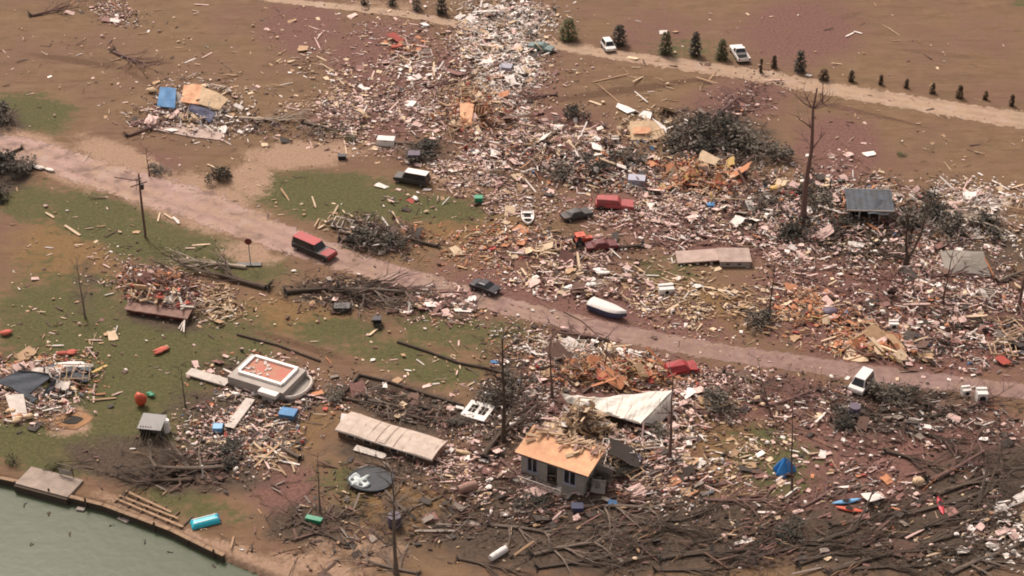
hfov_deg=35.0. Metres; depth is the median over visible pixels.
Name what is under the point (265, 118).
fallen tree
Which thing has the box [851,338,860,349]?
torn sheet
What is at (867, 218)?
fallen tree
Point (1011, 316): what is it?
plank
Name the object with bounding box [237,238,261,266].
round sign
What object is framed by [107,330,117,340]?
torn sheet
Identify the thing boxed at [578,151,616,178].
bush
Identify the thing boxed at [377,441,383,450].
door
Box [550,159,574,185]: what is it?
bush
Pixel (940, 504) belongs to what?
kayak
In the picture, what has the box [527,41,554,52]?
car
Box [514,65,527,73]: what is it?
torn sheet
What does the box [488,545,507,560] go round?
tank
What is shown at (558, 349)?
torn sheet
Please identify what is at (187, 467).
fallen tree
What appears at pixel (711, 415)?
fallen tree
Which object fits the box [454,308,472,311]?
torn sheet
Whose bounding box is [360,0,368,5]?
fir tree
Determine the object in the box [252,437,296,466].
broken branch
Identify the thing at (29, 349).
torn sheet
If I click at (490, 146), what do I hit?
torn sheet
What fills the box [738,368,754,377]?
torn sheet
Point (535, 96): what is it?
fallen tree
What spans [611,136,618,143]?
washing machine
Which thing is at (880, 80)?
fir tree
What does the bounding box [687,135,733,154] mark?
bush
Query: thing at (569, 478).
window
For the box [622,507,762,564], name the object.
fallen tree
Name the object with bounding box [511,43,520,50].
torn sheet
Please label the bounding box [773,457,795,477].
tarp
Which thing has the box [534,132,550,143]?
torn sheet
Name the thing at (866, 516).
torn sheet
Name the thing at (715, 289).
plank
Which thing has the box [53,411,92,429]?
fire pit
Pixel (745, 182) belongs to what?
plank
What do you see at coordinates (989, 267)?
plank
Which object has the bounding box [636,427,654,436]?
plank
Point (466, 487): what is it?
barrel
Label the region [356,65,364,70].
torn sheet
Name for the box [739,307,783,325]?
fallen tree
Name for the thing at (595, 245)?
car
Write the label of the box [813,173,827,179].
torn sheet
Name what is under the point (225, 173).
bush
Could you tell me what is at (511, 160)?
torn sheet
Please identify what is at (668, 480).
fallen tree
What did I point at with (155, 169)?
bush
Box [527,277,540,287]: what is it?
torn sheet
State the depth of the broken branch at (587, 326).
208.18 m
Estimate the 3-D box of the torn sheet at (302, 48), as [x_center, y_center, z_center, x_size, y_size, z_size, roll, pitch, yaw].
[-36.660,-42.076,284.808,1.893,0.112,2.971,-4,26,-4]
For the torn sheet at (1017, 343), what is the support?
on the ground
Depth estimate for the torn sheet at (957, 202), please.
239.00 m
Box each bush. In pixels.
[0,100,20,131]
[0,147,25,178]
[0,182,10,203]
[3,452,19,466]
[9,153,36,174]
[42,459,61,472]
[149,162,171,174]
[204,165,231,183]
[209,436,247,467]
[319,382,345,402]
[330,302,352,313]
[344,133,359,142]
[344,226,363,246]
[350,225,390,249]
[371,319,383,329]
[380,229,408,249]
[400,148,424,162]
[409,136,441,160]
[447,412,474,425]
[472,384,514,408]
[497,368,523,392]
[511,488,553,509]
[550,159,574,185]
[562,102,590,121]
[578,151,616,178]
[586,466,613,489]
[602,457,635,478]
[607,145,646,163]
[649,420,669,444]
[662,131,688,152]
[672,111,718,139]
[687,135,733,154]
[692,109,749,136]
[702,382,731,399]
[702,390,742,421]
[726,121,772,150]
[742,307,780,334]
[747,190,777,210]
[751,137,794,162]
[772,513,806,546]
[774,214,816,242]
[793,181,830,199]
[801,189,834,219]
[828,402,860,433]
[829,214,862,236]
[865,378,912,404]
[889,380,921,401]
[892,202,935,228]
[915,189,958,223]
[934,212,972,244]
[967,210,1007,239]
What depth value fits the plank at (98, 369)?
203.96 m
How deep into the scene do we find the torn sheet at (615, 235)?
230.83 m
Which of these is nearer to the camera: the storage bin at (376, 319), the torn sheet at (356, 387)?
the torn sheet at (356, 387)
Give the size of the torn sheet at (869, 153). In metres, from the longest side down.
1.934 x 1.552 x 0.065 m
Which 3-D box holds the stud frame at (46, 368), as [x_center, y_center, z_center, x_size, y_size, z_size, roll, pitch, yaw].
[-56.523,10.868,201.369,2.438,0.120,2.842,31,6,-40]
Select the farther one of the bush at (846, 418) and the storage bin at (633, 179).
the storage bin at (633, 179)
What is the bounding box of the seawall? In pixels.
[0,476,224,561]
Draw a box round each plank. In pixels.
[64,225,80,235]
[90,397,115,400]
[91,365,107,372]
[186,400,205,410]
[206,289,229,298]
[254,442,281,465]
[279,460,299,464]
[292,530,319,539]
[304,393,326,399]
[315,460,337,468]
[359,527,370,541]
[415,529,454,531]
[436,523,463,525]
[490,444,507,449]
[514,540,533,555]
[532,249,555,253]
[532,417,558,419]
[548,162,562,178]
[575,372,596,378]
[576,252,580,271]
[590,426,609,428]
[591,377,615,386]
[592,73,629,82]
[596,83,618,101]
[600,158,616,164]
[610,344,629,347]
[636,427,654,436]
[641,421,643,441]
[646,346,663,366]
[699,166,715,175]
[704,286,730,291]
[704,552,728,568]
[710,555,738,561]
[737,170,753,195]
[739,154,754,166]
[754,169,760,189]
[791,566,823,574]
[810,387,831,389]
[815,411,826,422]
[818,400,839,418]
[819,205,843,212]
[847,330,867,340]
[849,346,878,361]
[872,520,889,533]
[881,345,897,352]
[903,303,929,304]
[904,470,925,474]
[905,529,924,538]
[939,176,953,188]
[964,314,987,317]
[981,468,996,500]
[984,257,995,280]
[998,312,1023,318]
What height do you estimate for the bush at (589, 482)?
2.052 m
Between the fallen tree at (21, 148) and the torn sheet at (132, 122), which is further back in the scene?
the torn sheet at (132, 122)
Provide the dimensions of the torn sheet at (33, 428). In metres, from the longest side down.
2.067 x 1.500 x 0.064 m
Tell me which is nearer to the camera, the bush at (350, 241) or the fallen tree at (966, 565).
the fallen tree at (966, 565)
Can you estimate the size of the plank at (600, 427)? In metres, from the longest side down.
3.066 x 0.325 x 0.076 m
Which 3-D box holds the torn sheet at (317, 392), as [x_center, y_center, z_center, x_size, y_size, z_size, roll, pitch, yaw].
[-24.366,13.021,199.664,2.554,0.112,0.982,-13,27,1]
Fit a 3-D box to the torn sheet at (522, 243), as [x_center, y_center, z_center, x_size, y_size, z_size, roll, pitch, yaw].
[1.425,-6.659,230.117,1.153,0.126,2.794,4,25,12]
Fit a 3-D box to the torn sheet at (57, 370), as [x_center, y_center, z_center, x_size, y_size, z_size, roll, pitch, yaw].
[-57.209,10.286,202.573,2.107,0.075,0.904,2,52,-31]
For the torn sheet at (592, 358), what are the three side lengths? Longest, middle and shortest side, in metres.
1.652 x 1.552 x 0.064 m
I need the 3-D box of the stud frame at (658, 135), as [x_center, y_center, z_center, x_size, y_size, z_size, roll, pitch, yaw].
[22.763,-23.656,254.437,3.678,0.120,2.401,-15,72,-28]
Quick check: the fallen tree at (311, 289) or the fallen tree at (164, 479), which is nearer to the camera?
the fallen tree at (164, 479)
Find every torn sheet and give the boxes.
[12,361,26,370]
[14,346,36,360]
[27,421,43,430]
[45,367,60,372]
[65,10,74,14]
[101,17,109,21]
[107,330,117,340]
[110,18,120,22]
[130,119,142,124]
[138,271,156,284]
[144,114,158,123]
[163,128,178,131]
[168,108,178,118]
[211,319,224,322]
[218,125,226,132]
[298,45,308,50]
[306,390,323,395]
[330,119,342,123]
[347,12,357,18]
[349,380,366,396]
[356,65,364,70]
[374,182,388,188]
[386,32,403,41]
[404,101,415,105]
[407,393,418,404]
[411,121,423,126]
[415,227,422,237]
[425,302,436,306]
[445,69,465,74]
[449,245,462,253]
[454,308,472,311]
[465,15,474,23]
[473,92,483,101]
[479,59,491,65]
[489,143,496,150]
[490,149,501,157]
[492,447,502,453]
[498,90,508,97]
[499,115,515,119]
[504,205,515,215]
[505,74,516,85]
[507,246,518,251]
[509,158,520,163]
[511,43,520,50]
[511,173,525,180]
[511,224,529,233]
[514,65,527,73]
[516,239,525,244]
[516,247,531,254]
[522,56,535,62]
[526,50,538,58]
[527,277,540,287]
[529,484,550,497]
[531,514,551,520]
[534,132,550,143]
[538,368,553,377]
[539,242,552,250]
[542,416,560,427]
[543,341,573,364]
[555,136,560,143]
[557,249,572,262]
[561,336,578,349]
[565,267,574,273]
[570,137,583,143]
[572,282,586,293]
[573,361,583,370]
[583,400,595,409]
[589,354,601,364]
[591,143,604,150]
[592,371,607,380]
[598,367,626,389]
[604,352,618,358]
[608,438,639,467]
[611,232,618,240]
[617,163,626,169]
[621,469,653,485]
[623,371,640,382]
[627,483,647,495]
[634,363,648,379]
[642,153,652,161]
[646,160,655,166]
[646,371,654,383]
[647,202,660,210]
[660,448,668,455]
[665,164,673,170]
[676,225,686,232]
[676,487,697,496]
[680,387,695,398]
[684,457,699,464]
[692,386,702,393]
[697,133,705,143]
[697,166,708,177]
[698,162,710,174]
[698,396,708,404]
[699,150,719,165]
[714,171,722,182]
[715,378,727,386]
[726,156,734,165]
[726,170,737,176]
[729,215,744,226]
[734,537,753,545]
[735,161,751,176]
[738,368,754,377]
[738,465,758,471]
[745,200,755,212]
[769,233,779,240]
[770,251,783,257]
[776,179,787,185]
[784,282,797,290]
[787,334,800,341]
[792,509,803,513]
[795,249,808,257]
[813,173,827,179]
[816,224,833,238]
[830,340,843,347]
[832,193,839,201]
[843,347,868,361]
[848,241,864,247]
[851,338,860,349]
[852,512,869,519]
[857,416,868,430]
[861,491,885,501]
[862,151,875,156]
[862,324,888,341]
[866,299,877,305]
[866,336,887,342]
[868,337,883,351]
[876,301,889,307]
[884,334,901,348]
[887,333,904,345]
[890,348,906,362]
[893,539,919,558]
[900,267,917,280]
[902,329,916,340]
[912,340,929,347]
[922,424,942,430]
[927,318,939,326]
[940,268,951,273]
[944,506,960,515]
[948,201,964,208]
[953,316,966,323]
[963,191,976,199]
[965,332,984,339]
[980,289,990,301]
[993,329,1009,338]
[994,355,1011,364]
[994,503,1007,511]
[1002,548,1014,563]
[1010,341,1023,346]
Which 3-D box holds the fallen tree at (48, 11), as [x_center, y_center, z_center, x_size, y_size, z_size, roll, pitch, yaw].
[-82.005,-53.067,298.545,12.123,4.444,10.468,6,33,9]
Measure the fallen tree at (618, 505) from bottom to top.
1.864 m
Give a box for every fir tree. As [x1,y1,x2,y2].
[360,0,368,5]
[386,0,397,5]
[411,0,422,10]
[435,0,448,14]
[557,17,579,41]
[612,25,628,45]
[658,31,674,54]
[689,32,701,56]
[714,39,728,60]
[758,58,762,72]
[770,55,776,67]
[793,50,806,72]
[817,69,829,81]
[847,70,855,81]
[878,75,883,84]
[903,78,908,87]
[929,83,935,93]
[955,85,963,98]
[983,91,988,99]
[1008,94,1015,106]
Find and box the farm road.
[264,0,1023,128]
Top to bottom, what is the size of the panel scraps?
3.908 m
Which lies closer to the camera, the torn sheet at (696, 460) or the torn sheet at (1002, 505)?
the torn sheet at (1002, 505)
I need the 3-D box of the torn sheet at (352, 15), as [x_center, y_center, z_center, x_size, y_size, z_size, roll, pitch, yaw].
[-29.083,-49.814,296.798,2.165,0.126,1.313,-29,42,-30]
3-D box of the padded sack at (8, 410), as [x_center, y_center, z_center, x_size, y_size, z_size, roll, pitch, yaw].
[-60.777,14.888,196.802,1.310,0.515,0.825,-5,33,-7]
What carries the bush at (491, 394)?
on the ground
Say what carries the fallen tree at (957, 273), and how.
on the ground
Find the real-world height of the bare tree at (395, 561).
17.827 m
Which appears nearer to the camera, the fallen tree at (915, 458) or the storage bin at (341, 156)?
the fallen tree at (915, 458)
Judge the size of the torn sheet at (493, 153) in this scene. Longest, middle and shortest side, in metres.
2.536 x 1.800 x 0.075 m
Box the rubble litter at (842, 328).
[0,0,1023,575]
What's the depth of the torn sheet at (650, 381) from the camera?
201.00 m
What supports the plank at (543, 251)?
on the rubble litter at (842, 328)
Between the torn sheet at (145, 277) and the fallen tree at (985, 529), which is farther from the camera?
the torn sheet at (145, 277)
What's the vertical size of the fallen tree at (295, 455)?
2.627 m
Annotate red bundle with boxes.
[391,44,401,48]
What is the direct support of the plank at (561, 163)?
on the ground
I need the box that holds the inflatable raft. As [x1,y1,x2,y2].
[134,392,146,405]
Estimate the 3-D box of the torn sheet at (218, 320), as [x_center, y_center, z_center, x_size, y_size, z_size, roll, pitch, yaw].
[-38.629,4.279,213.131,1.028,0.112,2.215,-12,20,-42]
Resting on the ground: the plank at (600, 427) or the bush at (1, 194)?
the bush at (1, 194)
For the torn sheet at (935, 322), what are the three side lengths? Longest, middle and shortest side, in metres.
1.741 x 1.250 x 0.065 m
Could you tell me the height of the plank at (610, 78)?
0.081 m
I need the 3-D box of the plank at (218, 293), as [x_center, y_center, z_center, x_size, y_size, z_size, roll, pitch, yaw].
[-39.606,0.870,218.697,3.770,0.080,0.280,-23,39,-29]
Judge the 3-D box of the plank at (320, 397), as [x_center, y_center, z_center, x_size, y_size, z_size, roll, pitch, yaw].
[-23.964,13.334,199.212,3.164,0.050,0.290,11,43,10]
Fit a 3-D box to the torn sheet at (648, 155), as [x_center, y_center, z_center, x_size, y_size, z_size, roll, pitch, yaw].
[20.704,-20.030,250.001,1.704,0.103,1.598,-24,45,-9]
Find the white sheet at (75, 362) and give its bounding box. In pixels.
[54,361,94,368]
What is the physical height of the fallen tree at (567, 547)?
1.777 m
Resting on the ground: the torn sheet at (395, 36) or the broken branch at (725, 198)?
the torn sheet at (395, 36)
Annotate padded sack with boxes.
[5,408,15,412]
[12,413,33,422]
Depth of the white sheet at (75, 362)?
204.60 m
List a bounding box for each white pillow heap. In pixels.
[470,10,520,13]
[563,281,596,289]
[593,268,609,274]
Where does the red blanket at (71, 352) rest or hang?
on the ground
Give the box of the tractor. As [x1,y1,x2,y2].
[572,231,592,247]
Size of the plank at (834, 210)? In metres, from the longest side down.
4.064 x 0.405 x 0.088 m
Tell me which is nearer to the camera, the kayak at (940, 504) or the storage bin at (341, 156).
the kayak at (940, 504)
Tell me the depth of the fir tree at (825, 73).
273.56 m
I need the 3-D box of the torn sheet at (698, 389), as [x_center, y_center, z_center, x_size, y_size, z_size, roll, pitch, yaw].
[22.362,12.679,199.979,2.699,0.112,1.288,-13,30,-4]
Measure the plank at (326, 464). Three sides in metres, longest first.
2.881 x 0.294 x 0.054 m
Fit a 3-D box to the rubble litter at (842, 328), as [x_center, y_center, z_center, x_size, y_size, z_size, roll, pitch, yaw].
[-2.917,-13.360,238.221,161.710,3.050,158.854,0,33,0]
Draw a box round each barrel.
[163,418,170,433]
[387,511,401,529]
[457,480,477,493]
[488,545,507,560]
[848,403,860,418]
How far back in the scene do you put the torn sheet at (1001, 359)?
205.36 m
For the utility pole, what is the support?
on the ground
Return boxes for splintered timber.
[0,0,1023,575]
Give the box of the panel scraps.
[0,0,1023,575]
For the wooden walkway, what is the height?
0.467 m
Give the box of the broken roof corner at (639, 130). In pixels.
[616,103,666,140]
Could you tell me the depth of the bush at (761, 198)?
238.15 m
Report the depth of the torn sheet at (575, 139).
254.36 m
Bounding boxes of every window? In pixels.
[468,405,478,412]
[478,407,488,415]
[526,458,537,474]
[562,470,576,487]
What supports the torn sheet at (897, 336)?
on the ground
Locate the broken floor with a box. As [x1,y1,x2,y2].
[124,283,198,331]
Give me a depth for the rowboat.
236.07 m
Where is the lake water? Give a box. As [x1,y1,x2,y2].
[0,485,258,575]
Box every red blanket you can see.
[0,329,12,334]
[56,349,77,354]
[153,346,168,353]
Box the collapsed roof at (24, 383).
[0,364,92,418]
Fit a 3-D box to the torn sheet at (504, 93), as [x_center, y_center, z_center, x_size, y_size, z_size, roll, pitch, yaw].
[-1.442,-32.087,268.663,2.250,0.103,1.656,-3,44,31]
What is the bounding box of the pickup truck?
[729,44,750,61]
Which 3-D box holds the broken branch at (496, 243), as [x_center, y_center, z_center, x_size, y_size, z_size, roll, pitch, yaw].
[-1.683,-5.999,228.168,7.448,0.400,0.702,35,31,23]
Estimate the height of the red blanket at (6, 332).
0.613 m
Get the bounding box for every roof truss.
[38,417,71,425]
[430,92,452,96]
[448,126,455,140]
[487,165,504,172]
[521,100,536,118]
[522,147,545,167]
[566,410,608,415]
[630,442,656,450]
[688,401,726,408]
[790,289,817,298]
[894,197,907,208]
[981,315,1015,321]
[995,331,1023,341]
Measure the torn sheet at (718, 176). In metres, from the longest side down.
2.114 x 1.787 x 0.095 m
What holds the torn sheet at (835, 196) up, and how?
on the ground
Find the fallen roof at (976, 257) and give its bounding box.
[940,249,990,276]
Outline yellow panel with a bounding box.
[770,184,781,189]
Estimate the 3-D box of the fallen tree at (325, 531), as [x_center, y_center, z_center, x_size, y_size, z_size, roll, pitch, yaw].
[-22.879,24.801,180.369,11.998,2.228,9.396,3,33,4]
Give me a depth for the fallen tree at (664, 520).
179.70 m
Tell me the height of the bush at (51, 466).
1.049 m
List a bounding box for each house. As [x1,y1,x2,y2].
[140,84,228,140]
[227,354,312,403]
[512,421,612,498]
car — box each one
[469,278,501,296]
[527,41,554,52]
[559,207,593,222]
[584,238,618,252]
[595,195,633,210]
[601,37,615,51]
[662,359,699,374]
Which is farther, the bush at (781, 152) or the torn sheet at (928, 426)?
the bush at (781, 152)
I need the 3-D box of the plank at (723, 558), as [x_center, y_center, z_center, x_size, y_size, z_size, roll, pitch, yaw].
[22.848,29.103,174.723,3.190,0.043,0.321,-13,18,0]
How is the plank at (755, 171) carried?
on the ground
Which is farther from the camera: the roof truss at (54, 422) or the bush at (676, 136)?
the bush at (676, 136)
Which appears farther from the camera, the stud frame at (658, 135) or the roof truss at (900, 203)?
the stud frame at (658, 135)
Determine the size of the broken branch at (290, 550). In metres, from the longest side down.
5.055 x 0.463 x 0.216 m
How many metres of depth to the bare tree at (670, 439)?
185.34 m
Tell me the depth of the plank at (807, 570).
173.29 m
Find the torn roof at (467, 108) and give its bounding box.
[460,103,486,124]
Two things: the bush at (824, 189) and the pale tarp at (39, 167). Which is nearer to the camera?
the bush at (824, 189)
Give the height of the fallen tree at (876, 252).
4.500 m
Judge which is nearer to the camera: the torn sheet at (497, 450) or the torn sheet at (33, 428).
the torn sheet at (497, 450)
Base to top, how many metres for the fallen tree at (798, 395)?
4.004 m
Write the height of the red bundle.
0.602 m
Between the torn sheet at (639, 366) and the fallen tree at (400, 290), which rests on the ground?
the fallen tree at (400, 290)
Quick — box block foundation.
[675,248,751,266]
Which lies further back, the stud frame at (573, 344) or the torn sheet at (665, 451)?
the stud frame at (573, 344)
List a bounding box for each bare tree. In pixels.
[68,257,92,318]
[137,143,155,176]
[169,362,188,408]
[306,447,328,512]
[344,437,423,574]
[470,315,539,441]
[541,323,565,398]
[600,326,617,363]
[654,351,699,461]
[746,352,777,414]
[762,261,783,319]
[770,376,810,490]
[787,74,842,226]
[843,172,933,278]
[927,176,940,200]
[940,239,973,305]
[1007,199,1023,311]
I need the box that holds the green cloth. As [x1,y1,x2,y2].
[147,391,154,396]
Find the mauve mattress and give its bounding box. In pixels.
[822,306,838,314]
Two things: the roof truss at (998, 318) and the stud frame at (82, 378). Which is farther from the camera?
the roof truss at (998, 318)
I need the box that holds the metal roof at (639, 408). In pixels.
[562,390,672,425]
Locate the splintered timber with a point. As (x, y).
(562, 244)
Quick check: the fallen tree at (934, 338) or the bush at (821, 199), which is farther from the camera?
the bush at (821, 199)
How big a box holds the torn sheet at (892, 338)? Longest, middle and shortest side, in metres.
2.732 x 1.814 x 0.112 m
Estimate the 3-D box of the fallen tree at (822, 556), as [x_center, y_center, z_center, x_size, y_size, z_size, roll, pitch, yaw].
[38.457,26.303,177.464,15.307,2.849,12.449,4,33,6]
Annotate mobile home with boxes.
[335,411,446,465]
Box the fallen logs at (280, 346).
[237,333,320,361]
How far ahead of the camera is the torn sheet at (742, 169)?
244.64 m
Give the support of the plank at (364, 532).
on the ground
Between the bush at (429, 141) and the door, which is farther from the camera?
the bush at (429, 141)
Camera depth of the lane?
224.44 m
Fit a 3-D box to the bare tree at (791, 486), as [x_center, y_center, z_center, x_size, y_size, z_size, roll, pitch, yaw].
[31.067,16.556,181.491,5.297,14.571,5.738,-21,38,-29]
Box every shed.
[132,413,166,446]
[842,188,894,223]
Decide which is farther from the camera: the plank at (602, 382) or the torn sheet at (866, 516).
the plank at (602, 382)
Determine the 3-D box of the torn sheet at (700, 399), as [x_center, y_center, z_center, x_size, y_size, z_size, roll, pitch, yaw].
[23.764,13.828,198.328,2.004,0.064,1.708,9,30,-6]
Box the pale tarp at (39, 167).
[31,164,54,171]
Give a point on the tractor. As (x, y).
(578, 240)
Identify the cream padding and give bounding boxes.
[456,449,471,454]
[912,476,924,485]
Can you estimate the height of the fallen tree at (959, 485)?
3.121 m
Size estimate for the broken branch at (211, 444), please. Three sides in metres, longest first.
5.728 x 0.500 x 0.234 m
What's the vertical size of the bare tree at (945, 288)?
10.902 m
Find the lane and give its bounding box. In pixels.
[0,132,1023,399]
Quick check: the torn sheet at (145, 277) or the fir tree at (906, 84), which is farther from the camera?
the fir tree at (906, 84)
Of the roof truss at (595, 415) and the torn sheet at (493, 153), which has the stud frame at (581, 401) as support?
the roof truss at (595, 415)
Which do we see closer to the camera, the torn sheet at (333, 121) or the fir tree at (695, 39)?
the torn sheet at (333, 121)
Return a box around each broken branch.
[189,433,232,457]
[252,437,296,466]
[273,544,310,555]
[321,117,374,122]
[479,232,518,258]
[563,312,610,342]
[574,350,619,394]
[622,474,652,503]
[697,197,746,199]
[808,540,848,543]
[845,347,891,361]
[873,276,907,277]
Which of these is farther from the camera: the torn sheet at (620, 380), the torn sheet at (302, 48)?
the torn sheet at (302, 48)
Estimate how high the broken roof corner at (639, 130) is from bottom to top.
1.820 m
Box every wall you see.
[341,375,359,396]
[341,396,427,422]
[456,400,494,421]
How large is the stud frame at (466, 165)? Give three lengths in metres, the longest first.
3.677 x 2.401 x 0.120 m
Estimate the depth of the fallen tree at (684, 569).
173.61 m
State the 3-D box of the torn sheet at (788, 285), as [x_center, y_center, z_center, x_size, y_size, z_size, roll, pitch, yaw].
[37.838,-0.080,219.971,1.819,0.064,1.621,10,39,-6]
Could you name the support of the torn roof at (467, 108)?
on the ground
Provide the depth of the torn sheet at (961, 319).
212.54 m
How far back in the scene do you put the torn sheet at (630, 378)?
201.55 m
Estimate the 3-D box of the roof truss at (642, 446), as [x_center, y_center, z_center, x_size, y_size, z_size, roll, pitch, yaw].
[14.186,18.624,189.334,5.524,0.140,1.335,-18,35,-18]
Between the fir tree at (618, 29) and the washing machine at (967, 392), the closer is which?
the washing machine at (967, 392)
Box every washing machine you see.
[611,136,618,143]
[658,283,674,295]
[888,320,898,328]
[960,385,971,396]
[974,387,988,402]
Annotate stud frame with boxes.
[45,367,61,380]
[59,364,90,379]
[183,113,205,120]
[331,216,353,229]
[333,215,360,220]
[417,49,432,57]
[438,82,461,91]
[451,120,475,128]
[455,163,477,171]
[460,85,473,95]
[485,161,503,170]
[511,111,530,116]
[530,5,551,9]
[536,240,561,252]
[547,363,577,368]
[563,339,586,347]
[565,397,595,417]
[596,171,618,180]
[602,438,626,457]
[603,450,622,468]
[609,457,644,479]
[640,435,663,448]
[645,128,666,145]
[852,315,879,336]
[973,288,997,298]
[987,341,1018,356]
[999,317,1023,335]
[1003,196,1023,209]
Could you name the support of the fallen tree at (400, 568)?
on the ground
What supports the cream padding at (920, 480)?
on the ground
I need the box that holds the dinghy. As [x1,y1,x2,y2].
[190,512,220,529]
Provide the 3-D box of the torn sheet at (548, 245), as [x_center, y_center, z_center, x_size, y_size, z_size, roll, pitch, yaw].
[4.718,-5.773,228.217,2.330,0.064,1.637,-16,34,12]
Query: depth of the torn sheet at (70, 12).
297.78 m
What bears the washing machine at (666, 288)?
on the ground
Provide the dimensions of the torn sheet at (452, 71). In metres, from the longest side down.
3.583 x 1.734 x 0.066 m
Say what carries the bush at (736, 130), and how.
on the ground
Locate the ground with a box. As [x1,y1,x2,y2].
[0,0,1023,575]
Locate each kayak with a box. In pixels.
[833,498,861,503]
[835,506,862,511]
[937,496,943,513]
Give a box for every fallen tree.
[7,144,25,155]
[27,0,87,16]
[91,414,229,484]
[92,448,195,508]
[107,43,172,77]
[111,433,244,501]
[123,103,181,137]
[125,237,275,292]
[151,237,246,274]
[230,409,324,462]
[239,100,323,127]
[257,495,352,546]
[283,248,435,313]
[289,117,361,144]
[320,534,421,575]
[335,277,464,319]
[337,231,417,260]
[347,462,436,515]
[356,394,441,425]
[366,213,442,249]
[379,477,446,525]
[388,134,452,156]
[424,62,472,89]
[454,548,546,575]
[458,348,568,462]
[485,518,589,558]
[490,377,565,425]
[490,450,554,499]
[508,88,557,105]
[524,209,644,263]
[526,309,608,349]
[527,521,638,575]
[533,495,710,575]
[537,334,582,364]
[561,514,714,575]
[562,153,632,175]
[576,490,703,542]
[592,481,767,552]
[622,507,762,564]
[625,458,701,495]
[652,522,809,575]
[656,510,825,575]
[668,109,746,156]
[690,391,751,434]
[693,67,772,122]
[699,470,801,525]
[718,366,799,395]
[729,137,812,168]
[730,537,795,569]
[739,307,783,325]
[750,455,944,563]
[762,363,845,410]
[787,199,859,252]
[794,464,877,508]
[794,507,934,569]
[817,200,899,230]
[818,463,879,504]
[821,476,1023,575]
[827,466,970,533]
[828,414,906,450]
[830,379,968,441]
[849,224,938,266]
[849,531,977,575]
[872,376,972,420]
[882,437,966,485]
[887,418,1023,538]
[899,321,959,358]
[901,432,1023,520]
[904,424,1003,463]
[916,190,1023,246]
[920,413,1023,484]
[921,469,1023,532]
[922,240,1021,289]
[929,191,990,222]
[929,419,1023,499]
[933,498,1015,556]
[935,296,1001,329]
[940,532,1023,575]
[950,371,1023,420]
[974,553,1023,575]
[992,259,1023,284]
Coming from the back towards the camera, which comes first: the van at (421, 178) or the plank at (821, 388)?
the van at (421, 178)
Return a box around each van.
[291,231,337,261]
[393,168,430,187]
[848,366,874,395]
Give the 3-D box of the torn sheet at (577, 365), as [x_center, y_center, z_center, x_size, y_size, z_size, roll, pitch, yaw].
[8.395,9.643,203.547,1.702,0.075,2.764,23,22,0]
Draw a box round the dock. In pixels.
[14,463,83,505]
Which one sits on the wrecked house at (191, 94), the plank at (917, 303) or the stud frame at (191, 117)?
the stud frame at (191, 117)
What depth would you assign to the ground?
230.49 m
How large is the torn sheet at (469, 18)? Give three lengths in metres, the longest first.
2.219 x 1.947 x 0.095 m
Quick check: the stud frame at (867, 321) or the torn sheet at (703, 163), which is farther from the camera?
the torn sheet at (703, 163)
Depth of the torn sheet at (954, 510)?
181.28 m
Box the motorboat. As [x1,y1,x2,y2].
[586,297,626,317]
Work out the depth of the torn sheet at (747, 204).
237.68 m
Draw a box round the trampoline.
[347,466,393,493]
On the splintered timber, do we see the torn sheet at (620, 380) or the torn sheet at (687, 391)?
the torn sheet at (687, 391)
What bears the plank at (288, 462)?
on the ground
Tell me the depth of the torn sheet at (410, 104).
266.36 m
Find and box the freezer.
[376,135,395,146]
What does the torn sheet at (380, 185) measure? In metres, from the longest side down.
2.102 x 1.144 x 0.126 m
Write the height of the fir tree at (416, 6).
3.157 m
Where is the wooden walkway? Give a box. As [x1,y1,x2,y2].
[114,490,192,528]
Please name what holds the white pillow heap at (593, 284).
on the ground
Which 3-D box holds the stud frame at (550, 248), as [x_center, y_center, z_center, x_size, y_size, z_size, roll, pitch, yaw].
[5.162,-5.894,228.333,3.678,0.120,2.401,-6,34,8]
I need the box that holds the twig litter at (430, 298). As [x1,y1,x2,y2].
[0,0,1023,575]
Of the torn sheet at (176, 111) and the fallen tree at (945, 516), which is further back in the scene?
the torn sheet at (176, 111)
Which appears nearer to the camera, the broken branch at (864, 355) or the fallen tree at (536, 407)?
the fallen tree at (536, 407)
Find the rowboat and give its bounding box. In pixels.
[521,210,533,224]
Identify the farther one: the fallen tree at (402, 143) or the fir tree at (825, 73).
the fir tree at (825, 73)
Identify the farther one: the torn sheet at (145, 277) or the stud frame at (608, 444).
the torn sheet at (145, 277)
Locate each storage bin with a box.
[212,423,222,432]
[278,407,297,420]
[305,514,322,524]
[334,302,349,312]
[337,154,346,159]
[373,316,381,325]
[408,150,419,162]
[474,195,482,203]
[499,63,512,70]
[571,502,583,512]
[628,174,645,186]
[707,202,714,208]
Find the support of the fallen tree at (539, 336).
on the ground
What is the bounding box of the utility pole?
[114,173,146,237]

